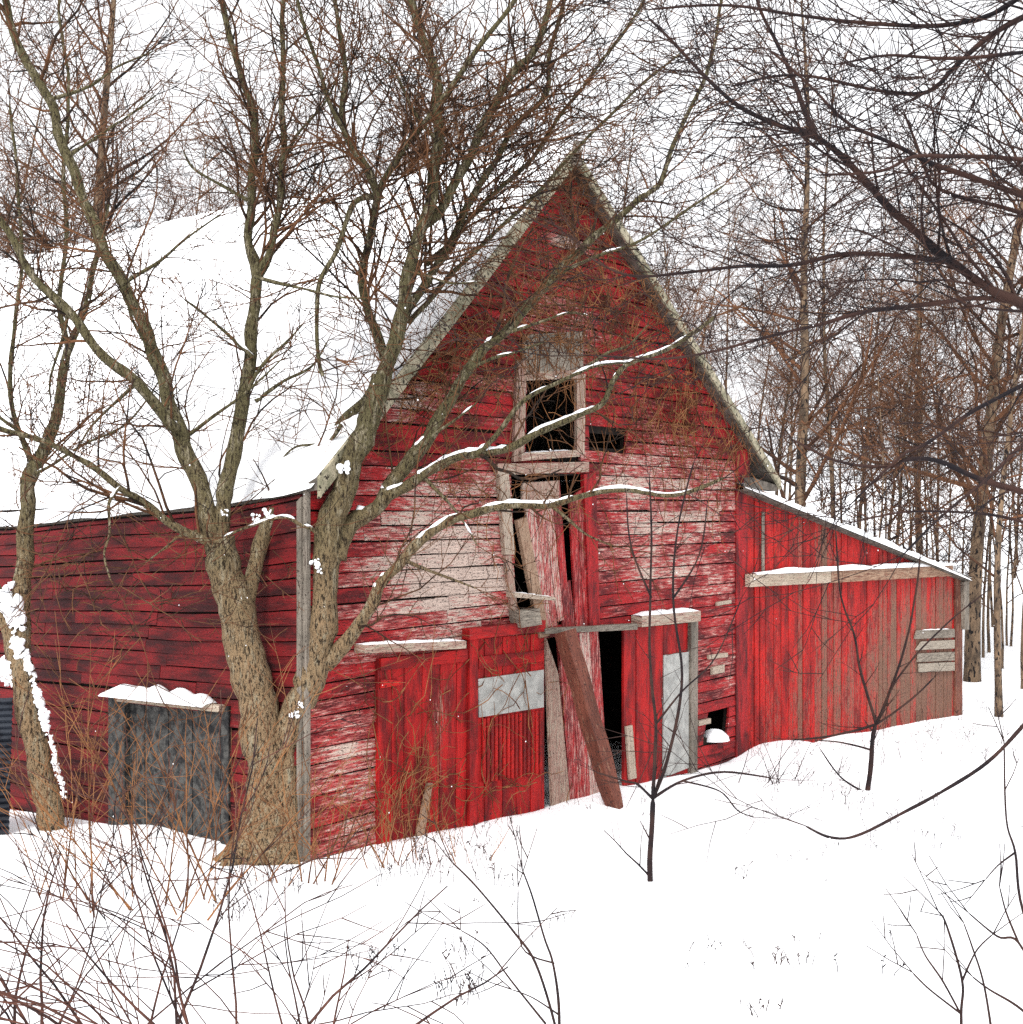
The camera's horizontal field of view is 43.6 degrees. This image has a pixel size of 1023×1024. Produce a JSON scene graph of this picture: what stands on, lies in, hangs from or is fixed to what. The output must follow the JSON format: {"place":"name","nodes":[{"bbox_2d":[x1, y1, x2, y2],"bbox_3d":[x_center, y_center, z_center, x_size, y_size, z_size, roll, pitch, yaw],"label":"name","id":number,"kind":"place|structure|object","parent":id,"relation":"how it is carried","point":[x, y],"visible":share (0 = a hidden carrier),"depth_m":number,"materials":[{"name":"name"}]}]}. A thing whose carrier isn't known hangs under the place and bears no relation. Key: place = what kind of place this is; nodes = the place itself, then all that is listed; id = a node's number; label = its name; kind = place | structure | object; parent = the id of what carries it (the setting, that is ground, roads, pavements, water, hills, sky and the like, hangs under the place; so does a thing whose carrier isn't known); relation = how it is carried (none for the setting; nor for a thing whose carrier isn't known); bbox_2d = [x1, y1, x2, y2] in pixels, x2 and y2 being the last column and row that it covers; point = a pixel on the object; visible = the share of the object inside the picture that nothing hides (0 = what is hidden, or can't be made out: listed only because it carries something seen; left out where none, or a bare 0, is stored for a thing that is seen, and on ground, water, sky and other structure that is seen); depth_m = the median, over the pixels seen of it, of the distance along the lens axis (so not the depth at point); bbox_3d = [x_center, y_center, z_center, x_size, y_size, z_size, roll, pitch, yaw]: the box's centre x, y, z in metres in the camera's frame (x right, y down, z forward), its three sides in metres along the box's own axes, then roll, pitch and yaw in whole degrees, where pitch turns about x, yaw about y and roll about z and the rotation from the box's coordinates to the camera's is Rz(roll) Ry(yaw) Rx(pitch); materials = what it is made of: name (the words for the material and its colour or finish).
{"place":"outdoors","nodes":[
{"label":"outdoors","id":0,"kind":"place"},
{"bbox_2d":[1,52,995,847],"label":"falling snow","id":1,"kind":"structure","parent":0,"point":[405,308],"depth_m":8.25,"materials":[{"name":"snow"}]},
{"bbox_2d":[0,480,1022,1023],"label":"snow ground","id":2,"kind":"structure","parent":0,"point":[624,938],"depth_m":9.94,"materials":[{"name":"snow"}]},
{"bbox_2d":[0,698,12,834],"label":"metal sheet","id":3,"kind":"object","parent":2,"relation":"on","point":[6,711],"visible":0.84,"depth_m":14.93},
{"bbox_2d":[0,70,76,258],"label":"woodland tree","id":4,"kind":"object","parent":2,"relation":"on","point":[12,213],"visible":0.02,"depth_m":50.74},
{"bbox_2d":[0,0,119,258],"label":"woodland tree","id":5,"kind":"object","parent":2,"relation":"on","point":[37,124],"visible":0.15,"depth_m":55.34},
{"bbox_2d":[0,54,159,256],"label":"woodland tree","id":6,"kind":"object","parent":2,"relation":"on","point":[24,179],"visible":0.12,"depth_m":38.15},
{"bbox_2d":[7,123,156,253],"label":"woodland tree","id":7,"kind":"object","parent":2,"relation":"on","point":[92,201],"visible":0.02,"depth_m":53.77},
{"bbox_2d":[0,669,171,899],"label":"bare bush","id":8,"kind":"object","parent":2,"relation":"on","point":[66,859],"visible":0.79,"depth_m":10.17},
{"bbox_2d":[0,724,243,1023],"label":"bare bush","id":9,"kind":"object","parent":2,"relation":"on","point":[5,986],"visible":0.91,"depth_m":5.53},
{"bbox_2d":[0,0,261,259],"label":"woodland tree","id":10,"kind":"object","parent":2,"relation":"on","point":[109,42],"visible":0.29,"depth_m":38.47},
{"bbox_2d":[0,0,266,830],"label":"bare tree","id":11,"kind":"object","parent":2,"relation":"on","point":[32,733],"visible":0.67,"depth_m":15.23,"materials":[{"name":"brown plant"}]},
{"bbox_2d":[0,681,298,1023],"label":"bare bush","id":12,"kind":"object","parent":2,"relation":"on","point":[3,994],"visible":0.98,"depth_m":5.21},
{"bbox_2d":[25,637,322,905],"bbox_3d":[-2.722,2.037,10.073,2.170,2.226,1.702,0,0,-27],"label":"bare bush","id":13,"kind":"object","parent":2,"relation":"on","point":[199,867],"visible":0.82,"depth_m":9.96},
{"bbox_2d":[108,89,249,235],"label":"woodland tree","id":14,"kind":"object","parent":2,"relation":"on","point":[185,203],"visible":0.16,"depth_m":45.67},
{"bbox_2d":[0,690,406,1023],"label":"bare bush","id":15,"kind":"object","parent":2,"relation":"on","point":[152,1018],"visible":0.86,"depth_m":5.75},
{"bbox_2d":[0,602,414,920],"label":"bare bush","id":16,"kind":"object","parent":2,"relation":"on","point":[147,858],"visible":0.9,"depth_m":9.28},
{"bbox_2d":[144,123,274,214],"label":"woodland tree","id":17,"kind":"object","parent":2,"relation":"on","point":[209,207],"visible":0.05,"depth_m":57.88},
{"bbox_2d":[144,42,337,221],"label":"woodland tree","id":18,"kind":"object","parent":2,"relation":"on","point":[212,209],"visible":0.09,"depth_m":48.17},
{"bbox_2d":[188,87,311,208],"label":"woodland tree","id":19,"kind":"object","parent":2,"relation":"on","point":[230,164],"visible":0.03,"depth_m":48.33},
{"bbox_2d":[222,30,371,206],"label":"woodland tree","id":20,"kind":"object","parent":2,"relation":"on","point":[315,152],"visible":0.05,"depth_m":47.21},
{"bbox_2d":[194,724,434,884],"bbox_3d":[-1.747,2.615,11.387,2.206,1.512,1.065,0,0,0],"label":"bare bush","id":21,"kind":"object","parent":2,"relation":"on","point":[313,852],"visible":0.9,"depth_m":11.32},
{"bbox_2d":[240,751,450,868],"bbox_3d":[-1.601,2.901,12.183,2.050,1.153,0.909,0,0,0],"label":"bare bush","id":22,"kind":"object","parent":2,"relation":"on","point":[371,844],"visible":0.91,"depth_m":12.18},
{"bbox_2d":[157,829,575,1023],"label":"bare bush","id":23,"kind":"object","parent":2,"relation":"on","point":[351,980],"visible":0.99,"depth_m":5.30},
{"bbox_2d":[296,0,496,190],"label":"woodland tree","id":24,"kind":"object","parent":2,"relation":"on","point":[439,5],"visible":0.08,"depth_m":41.45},
{"bbox_2d":[300,53,504,192],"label":"woodland tree","id":25,"kind":"object","parent":2,"relation":"on","point":[374,161],"visible":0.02,"depth_m":53.66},
{"bbox_2d":[348,18,472,170],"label":"woodland tree","id":26,"kind":"object","parent":2,"relation":"on","point":[391,112],"visible":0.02,"depth_m":44.70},
{"bbox_2d":[387,785,508,863],"bbox_3d":[-0.668,3.314,13.323,1.305,0.905,0.962,0,0,0],"label":"bare bush","id":27,"kind":"object","parent":2,"relation":"on","point":[436,834],"visible":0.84,"depth_m":13.31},
{"bbox_2d":[0,0,901,865],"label":"bare tree","id":28,"kind":"object","parent":2,"relation":"on","point":[338,524],"visible":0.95,"depth_m":13.62,"materials":[{"name":"brown plant"}]},
{"bbox_2d":[0,56,689,797],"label":"snow","id":29,"kind":"structure","parent":28,"relation":"on","point":[6,608],"depth_m":15.08,"materials":[{"name":"white"}]},
{"bbox_2d":[392,811,560,1023],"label":"sapling","id":30,"kind":"object","parent":2,"relation":"on","point":[529,953],"visible":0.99,"depth_m":5.30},
{"bbox_2d":[338,0,617,172],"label":"woodland tree","id":31,"kind":"object","parent":2,"relation":"on","point":[442,53],"visible":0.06,"depth_m":41.91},
{"bbox_2d":[0,141,969,861],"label":"barn","id":32,"kind":"structure","parent":2,"relation":"on","point":[758,695],"depth_m":16.39,"materials":[{"name":"red"}]},
{"bbox_2d":[108,697,232,844],"bbox_3d":[-3.978,3.161,14.769,2.187,2.070,0.210,0,0,37],"label":"door","id":33,"kind":"structure","parent":32,"relation":"in","point":[153,712],"depth_m":14.79,"materials":[{"name":"grey wood"}]},
{"bbox_2d":[375,648,467,843],"bbox_3d":[-1.008,3.188,14.875,0.080,3.112,1.600,0,0,37],"label":"door","id":34,"kind":"structure","parent":32,"relation":"in","point":[443,661],"depth_m":14.82,"materials":[{"name":"red paint"}]},
{"bbox_2d":[328,228,585,565],"bbox_3d":[-0.409,-1.366,15.479,0.251,4.117,4.909,0,0,37],"label":"vine","id":35,"kind":"object","parent":32,"relation":"attached to","point":[445,377],"visible":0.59,"depth_m":15.22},
{"bbox_2d":[302,420,621,857],"bbox_3d":[-0.308,1.859,15.618,0.239,6.407,6.257,0,0,37],"label":"vine","id":36,"kind":"object","parent":32,"relation":"attached to","point":[437,782],"visible":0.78,"depth_m":15.07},
{"bbox_2d":[0,144,970,742],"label":"roof snow","id":37,"kind":"structure","parent":32,"relation":"on","point":[294,470],"depth_m":17.13,"materials":[{"name":"snow"}]},
{"bbox_2d":[467,634,543,825],"bbox_3d":[-0.058,3.049,16.105,0.090,3.050,1.585,0,0,37],"label":"door","id":38,"kind":"structure","parent":32,"relation":"in","point":[519,757],"depth_m":16.05,"materials":[{"name":"red paint"}]},
{"bbox_2d":[493,462,599,637],"bbox_3d":[0.546,0.475,16.829,0.212,2.328,2.316,0,0,37],"label":"loft door","id":39,"kind":"structure","parent":32,"relation":"in","point":[584,607],"depth_m":16.91,"materials":[{"name":"brown wood"}]},
{"bbox_2d":[511,360,585,461],"bbox_3d":[0.520,-1.294,16.859,0.110,1.312,1.615,0,0,37],"label":"window","id":40,"kind":"structure","parent":32,"relation":"in","point":[580,387],"depth_m":16.74,"materials":[{"name":"grey wood"}]},
{"bbox_2d":[556,632,604,799],"bbox_3d":[0.981,3.029,17.543,0.050,2.830,1.223,0,0,37],"label":"door","id":41,"kind":"structure","parent":32,"relation":"in","point":[582,779],"depth_m":17.45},
{"bbox_2d":[462,110,773,571],"bbox_3d":[1.899,-2.213,18.488,0.252,6.371,8.248,0,0,37],"label":"vine","id":42,"kind":"object","parent":32,"relation":"attached to","point":[670,393],"visible":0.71,"depth_m":18.28,"materials":[{"name":"plant"}]},
{"bbox_2d":[622,625,662,785],"bbox_3d":[1.941,3.129,18.721,0.080,2.917,1.091,0,0,37],"label":"door","id":43,"kind":"structure","parent":32,"relation":"in","point":[636,688],"depth_m":18.63,"materials":[{"name":"red paint"}]},
{"bbox_2d":[662,623,688,777],"bbox_3d":[2.515,3.166,19.498,0.065,2.931,0.891,0,0,37],"label":"door","id":44,"kind":"structure","parent":32,"relation":"in","point":[671,663],"depth_m":19.41,"materials":[{"name":"white paint"}]},
{"bbox_2d":[473,46,650,250],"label":"woodland tree","id":45,"kind":"object","parent":2,"relation":"on","point":[563,123],"visible":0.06,"depth_m":54.44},
{"bbox_2d":[554,628,622,808],"bbox_3d":[1.020,2.725,16.613,0.917,2.410,0.313,0,0,19],"label":"timber","id":46,"kind":"object","parent":2,"relation":"on","point":[579,680],"visible":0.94,"depth_m":16.54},
{"bbox_2d":[211,697,1022,1017],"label":"dry weeds","id":47,"kind":"object","parent":2,"relation":"on","point":[371,951],"visible":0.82,"depth_m":11.74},
{"bbox_2d":[568,28,704,326],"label":"woodland tree","id":48,"kind":"object","parent":2,"relation":"on","point":[625,188],"visible":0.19,"depth_m":43.70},
{"bbox_2d":[628,217,658,251],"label":"woodland tree","id":49,"kind":"object","parent":2,"relation":"on","point":[637,233],"visible":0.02,"depth_m":54.65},
{"bbox_2d":[644,223,728,378],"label":"woodland tree","id":50,"kind":"object","parent":2,"relation":"on","point":[678,285],"visible":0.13,"depth_m":58.92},
{"bbox_2d":[630,165,752,364],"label":"woodland tree","id":51,"kind":"object","parent":2,"relation":"on","point":[664,239],"visible":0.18,"depth_m":48.10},
{"bbox_2d":[565,395,824,881],"bbox_3d":[1.649,1.155,11.348,2.368,4.446,0.982,0,0,0],"label":"sapling","id":52,"kind":"object","parent":2,"relation":"on","point":[654,794],"visible":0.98,"depth_m":11.41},
{"bbox_2d":[648,204,747,415],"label":"woodland tree","id":53,"kind":"object","parent":2,"relation":"on","point":[690,256],"visible":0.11,"depth_m":59.49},
{"bbox_2d":[408,0,1022,861],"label":"bare tree","id":54,"kind":"object","parent":2,"relation":"on","point":[1000,296],"visible":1,"depth_m":9.77,"materials":[{"name":"brown plant"}]},
{"bbox_2d":[652,184,795,464],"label":"woodland tree","id":55,"kind":"object","parent":2,"relation":"on","point":[717,283],"visible":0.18,"depth_m":42.98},
{"bbox_2d":[664,174,794,406],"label":"woodland tree","id":56,"kind":"object","parent":2,"relation":"on","point":[729,213],"visible":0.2,"depth_m":58.45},
{"bbox_2d":[713,260,828,441],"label":"woodland tree","id":57,"kind":"object","parent":2,"relation":"on","point":[748,376],"visible":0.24,"depth_m":58.29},
{"bbox_2d":[738,734,821,787],"bbox_3d":[4.116,3.610,18.509,1.487,0.844,0.825,0,0,-17],"label":"bare bush","id":58,"kind":"object","parent":2,"relation":"on","point":[778,762],"visible":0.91,"depth_m":18.51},
{"bbox_2d":[711,217,864,498],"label":"woodland tree","id":59,"kind":"object","parent":2,"relation":"on","point":[790,449],"visible":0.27,"depth_m":47.96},
{"bbox_2d":[700,150,905,495],"bbox_3d":[8.139,-3.560,37.269,5.590,15.048,5.427,0,0,-32],"label":"woodland tree","id":60,"kind":"object","parent":2,"relation":"on","point":[788,389],"visible":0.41,"depth_m":37.34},
{"bbox_2d":[749,242,868,496],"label":"woodland tree","id":61,"kind":"object","parent":2,"relation":"on","point":[784,484],"visible":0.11,"depth_m":57.54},
{"bbox_2d":[670,0,972,507],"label":"woodland tree","id":62,"kind":"object","parent":2,"relation":"on","point":[806,418],"visible":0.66,"depth_m":33.42,"materials":[{"name":"plant"}]},
{"bbox_2d":[806,456,837,513],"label":"woodland tree","id":63,"kind":"object","parent":2,"relation":"on","point":[821,490],"visible":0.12,"depth_m":39.72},
{"bbox_2d":[791,394,859,512],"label":"woodland tree","id":64,"kind":"object","parent":2,"relation":"on","point":[828,467],"visible":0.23,"depth_m":41.60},
{"bbox_2d":[808,409,847,524],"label":"woodland tree","id":65,"kind":"object","parent":2,"relation":"on","point":[819,466],"visible":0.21,"depth_m":37.50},
{"bbox_2d":[778,341,889,519],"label":"woodland tree","id":66,"kind":"object","parent":2,"relation":"on","point":[840,445],"visible":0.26,"depth_m":40.38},
{"bbox_2d":[704,0,964,519],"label":"woodland tree","id":67,"kind":"object","parent":2,"relation":"on","point":[824,354],"visible":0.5,"depth_m":35.13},
{"bbox_2d":[807,409,893,542],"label":"woodland tree","id":68,"kind":"object","parent":2,"relation":"on","point":[851,485],"visible":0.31,"depth_m":34.99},
{"bbox_2d":[812,420,895,532],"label":"woodland tree","id":69,"kind":"object","parent":2,"relation":"on","point":[847,485],"visible":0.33,"depth_m":37.00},
{"bbox_2d":[784,284,929,532],"bbox_3d":[10.076,-1.288,37.377,4.146,10.804,3.430,0,0,4],"label":"woodland tree","id":70,"kind":"object","parent":2,"relation":"on","point":[859,416],"visible":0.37,"depth_m":37.71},
{"bbox_2d":[817,371,906,527],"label":"woodland tree","id":71,"kind":"object","parent":2,"relation":"on","point":[853,460],"visible":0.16,"depth_m":41.59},
{"bbox_2d":[766,139,969,528],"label":"woodland tree","id":72,"kind":"object","parent":2,"relation":"on","point":[860,522],"visible":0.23,"depth_m":44.35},
{"bbox_2d":[818,372,925,539],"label":"woodland tree","id":73,"kind":"object","parent":2,"relation":"on","point":[873,477],"visible":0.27,"depth_m":33.21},
{"bbox_2d":[828,344,933,540],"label":"woodland tree","id":74,"kind":"object","parent":2,"relation":"on","point":[880,438],"visible":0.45,"depth_m":29.29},
{"bbox_2d":[840,376,934,536],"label":"woodland tree","id":75,"kind":"object","parent":2,"relation":"on","point":[876,472],"visible":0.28,"depth_m":37.89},
{"bbox_2d":[833,325,942,549],"bbox_3d":[10.022,-0.340,34.204,2.992,9.422,3.616,0,0,11],"label":"woodland tree","id":76,"kind":"object","parent":2,"relation":"on","point":[897,517],"visible":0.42,"depth_m":33.90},
{"bbox_2d":[770,498,1006,790],"bbox_3d":[5.338,2.361,18.015,3.440,5.249,0.891,0,0,0],"label":"sapling","id":77,"kind":"object","parent":2,"relation":"on","point":[877,721],"visible":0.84,"depth_m":18.04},
{"bbox_2d":[766,0,1022,681],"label":"woodland tree","id":78,"kind":"object","parent":2,"relation":"on","point":[972,665],"visible":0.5,"depth_m":30.50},
{"bbox_2d":[809,196,1000,539],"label":"woodland tree","id":79,"kind":"object","parent":2,"relation":"on","point":[913,344],"visible":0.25,"depth_m":41.82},
{"bbox_2d":[873,457,936,539],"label":"woodland tree","id":80,"kind":"object","parent":2,"relation":"on","point":[901,504],"visible":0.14,"depth_m":34.07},
{"bbox_2d":[862,361,951,556],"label":"woodland tree","id":81,"kind":"object","parent":2,"relation":"on","point":[911,476],"visible":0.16,"depth_m":42.10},
{"bbox_2d":[846,368,968,553],"bbox_3d":[10.340,0.292,33.316,2.571,8.097,3.107,0,0,42],"label":"woodland tree","id":82,"kind":"object","parent":2,"relation":"on","point":[899,499],"visible":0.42,"depth_m":33.55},
{"bbox_2d":[854,233,972,544],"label":"woodland tree","id":83,"kind":"object","parent":2,"relation":"on","point":[917,356],"visible":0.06,"depth_m":48.70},
{"bbox_2d":[814,123,1020,553],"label":"woodland tree","id":84,"kind":"object","parent":2,"relation":"on","point":[958,336],"visible":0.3,"depth_m":44.85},
{"bbox_2d":[845,191,990,542],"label":"woodland tree","id":85,"kind":"object","parent":2,"relation":"on","point":[917,330],"visible":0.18,"depth_m":47.63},
{"bbox_2d":[818,126,1022,554],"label":"woodland tree","id":86,"kind":"object","parent":2,"relation":"on","point":[942,340],"visible":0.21,"depth_m":49.86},
{"bbox_2d":[869,343,974,551],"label":"woodland tree","id":87,"kind":"object","parent":2,"relation":"on","point":[915,455],"visible":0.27,"depth_m":33.77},
{"bbox_2d":[893,463,956,561],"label":"woodland tree","id":88,"kind":"object","parent":2,"relation":"on","point":[928,524],"visible":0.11,"depth_m":37.31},
{"bbox_2d":[889,362,963,552],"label":"woodland tree","id":89,"kind":"object","parent":2,"relation":"on","point":[921,461],"visible":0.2,"depth_m":40.74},
{"bbox_2d":[887,382,968,551],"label":"woodland tree","id":90,"kind":"object","parent":2,"relation":"on","point":[927,476],"visible":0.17,"depth_m":38.13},
{"bbox_2d":[896,418,966,569],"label":"woodland tree","id":91,"kind":"object","parent":2,"relation":"on","point":[936,551],"visible":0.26,"depth_m":33.84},
{"bbox_2d":[846,55,1022,716],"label":"woodland tree","id":92,"kind":"object","parent":2,"relation":"on","point":[998,537],"visible":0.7,"depth_m":27.04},
{"bbox_2d":[858,261,1010,553],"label":"woodland tree","id":93,"kind":"object","parent":2,"relation":"on","point":[935,364],"visible":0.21,"depth_m":44.78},
{"bbox_2d":[896,405,986,562],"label":"woodland tree","id":94,"kind":"object","parent":2,"relation":"on","point":[931,542],"visible":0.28,"depth_m":32.98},
{"bbox_2d":[865,693,1022,1023],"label":"sapling","id":95,"kind":"object","parent":2,"relation":"on","point":[957,961],"visible":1,"depth_m":5.30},
{"bbox_2d":[911,411,993,574],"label":"woodland tree","id":96,"kind":"object","parent":2,"relation":"on","point":[963,568],"visible":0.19,"depth_m":35.37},
{"bbox_2d":[890,363,1022,588],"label":"woodland tree","id":97,"kind":"object","parent":2,"relation":"on","point":[949,533],"visible":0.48,"depth_m":29.32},
{"bbox_2d":[913,384,1012,569],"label":"woodland tree","id":98,"kind":"object","parent":2,"relation":"on","point":[957,489],"visible":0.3,"depth_m":33.68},
{"bbox_2d":[908,303,1022,651],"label":"woodland tree","id":99,"kind":"object","parent":2,"relation":"on","point":[969,420],"visible":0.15,"depth_m":35.14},
{"bbox_2d":[925,355,1022,652],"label":"woodland tree","id":100,"kind":"object","parent":2,"relation":"on","point":[988,618],"visible":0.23,"depth_m":35.11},
{"bbox_2d":[930,416,1017,668],"bbox_3d":[12.120,0.916,32.676,2.343,6.951,1.767,0,0,-20],"label":"woodland tree","id":101,"kind":"object","parent":2,"relation":"on","point":[1002,639],"visible":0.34,"depth_m":32.70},
{"bbox_2d":[937,375,1020,657],"bbox_3d":[12.785,0.268,35.090,2.108,8.294,2.795,0,0,-8],"label":"woodland tree","id":102,"kind":"object","parent":2,"relation":"on","point":[983,625],"visible":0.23,"depth_m":34.59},
{"bbox_2d":[954,492,1006,653],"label":"woodland tree","id":103,"kind":"object","parent":2,"relation":"on","point":[967,572],"visible":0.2,"depth_m":32.84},
{"bbox_2d":[942,363,1022,626],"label":"woodland tree","id":104,"kind":"object","parent":2,"relation":"on","point":[992,614],"visible":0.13,"depth_m":38.85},
{"bbox_2d":[949,269,1022,565],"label":"woodland tree","id":105,"kind":"object","parent":2,"relation":"on","point":[1013,509],"visible":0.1,"depth_m":50.95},
{"bbox_2d":[955,443,1022,645],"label":"woodland tree","id":106,"kind":"object","parent":2,"relation":"on","point":[1012,616],"visible":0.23,"depth_m":36.03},
{"bbox_2d":[964,286,1022,577],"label":"woodland tree","id":107,"kind":"object","parent":2,"relation":"on","point":[1014,562],"visible":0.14,"depth_m":47.51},
{"bbox_2d":[986,421,1022,645],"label":"woodland tree","id":108,"kind":"object","parent":2,"relation":"on","point":[1006,621],"visible":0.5,"depth_m":36.07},
{"bbox_2d":[987,399,1022,579],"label":"woodland tree","id":109,"kind":"object","parent":2,"relation":"on","point":[1007,499],"visible":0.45,"depth_m":33.31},
{"bbox_2d":[990,408,1022,688],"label":"woodland tree","id":110,"kind":"object","parent":2,"relation":"on","point":[1021,659],"visible":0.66,"depth_m":29.97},
{"bbox_2d":[0,0,1022,480],"label":"sky","id":111,"kind":"structure","parent":0,"point":[155,9],"materials":[{"name":"white"}]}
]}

